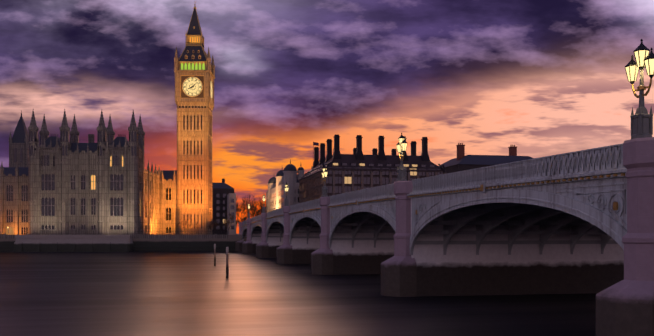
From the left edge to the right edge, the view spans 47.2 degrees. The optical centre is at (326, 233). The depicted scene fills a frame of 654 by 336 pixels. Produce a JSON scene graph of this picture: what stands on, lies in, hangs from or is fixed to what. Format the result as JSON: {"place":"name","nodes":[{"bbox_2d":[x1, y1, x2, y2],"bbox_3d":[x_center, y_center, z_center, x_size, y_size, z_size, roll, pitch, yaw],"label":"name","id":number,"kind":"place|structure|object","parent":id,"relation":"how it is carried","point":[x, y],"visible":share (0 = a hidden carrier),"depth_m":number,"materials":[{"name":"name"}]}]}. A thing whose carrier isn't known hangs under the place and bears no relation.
{"place":"outdoors","nodes":[
{"label":"outdoors","id":0,"kind":"place"},
{"bbox_2d":[0,251,596,335],"bbox_3d":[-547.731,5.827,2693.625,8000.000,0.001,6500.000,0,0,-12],"label":"river","id":1,"kind":"structure","parent":0,"point":[195,293],"depth_m":62.18,"materials":[{"name":"black liquid"}]},
{"bbox_2d":[214,244,228,277],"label":"mooring piles","id":2,"kind":"object","parent":1,"relation":"in","point":[227,262],"visible":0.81,"depth_m":97.66,"materials":[{"name":"black wood"}]},
{"bbox_2d":[0,0,653,233],"label":"sky","id":3,"kind":"structure","parent":0,"point":[542,78],"materials":[{"name":"purple"}]},
{"bbox_2d":[299,134,446,202],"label":"large building","id":4,"kind":"structure","parent":0,"point":[357,169],"depth_m":300.24,"materials":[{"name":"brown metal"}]},
{"label":"bank ground","id":5,"kind":"structure","parent":0,"visible":0},
{"bbox_2d":[0,2,214,234],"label":"palace of westminster","id":6,"kind":"structure","parent":5,"relation":"on","point":[107,183],"depth_m":249.03,"materials":[{"name":"stone"}]},
{"bbox_2d":[0,227,246,251],"bbox_3d":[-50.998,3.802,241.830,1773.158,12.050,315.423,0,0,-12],"label":"river wall","id":7,"kind":"structure","parent":5,"relation":"on","point":[104,243],"depth_m":239.33,"materials":[{"name":"stone"}]},
{"bbox_2d":[177,213,247,234],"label":"trees","id":8,"kind":"object","parent":5,"relation":"on","point":[213,223],"visible":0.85,"depth_m":281.65,"materials":[{"name":"green plant"}]},
{"bbox_2d":[236,193,265,227],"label":"parliament square plane trees","id":9,"kind":"object","parent":5,"relation":"on","point":[255,209],"visible":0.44,"depth_m":463.31,"materials":[{"name":"orange plant"}]},
{"bbox_2d":[212,143,532,234],"bbox_3d":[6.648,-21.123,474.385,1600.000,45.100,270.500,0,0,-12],"label":"background buildings","id":10,"kind":"structure","parent":5,"relation":"on","point":[223,198],"depth_m":369.39,"materials":[{"name":"stone"}]},
{"bbox_2d":[235,137,653,335],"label":"bridge piers","id":11,"kind":"structure","parent":5,"relation":"on","point":[618,279],"depth_m":70.59,"materials":[{"name":"grey stone"}]},
{"bbox_2d":[242,143,626,254],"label":"bridge","id":12,"kind":"structure","parent":11,"relation":"on","point":[521,196],"depth_m":61.95,"materials":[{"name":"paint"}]},
{"bbox_2d":[243,181,626,230],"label":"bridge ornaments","id":13,"kind":"object","parent":12,"relation":"attached to","point":[589,198],"visible":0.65,"depth_m":40.12,"materials":[{"name":"paint"}]},
{"bbox_2d":[248,39,653,217],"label":"street lamps","id":14,"kind":"object","parent":12,"relation":"on","point":[641,122],"visible":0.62,"depth_m":34.26,"materials":[{"name":"black metal"}]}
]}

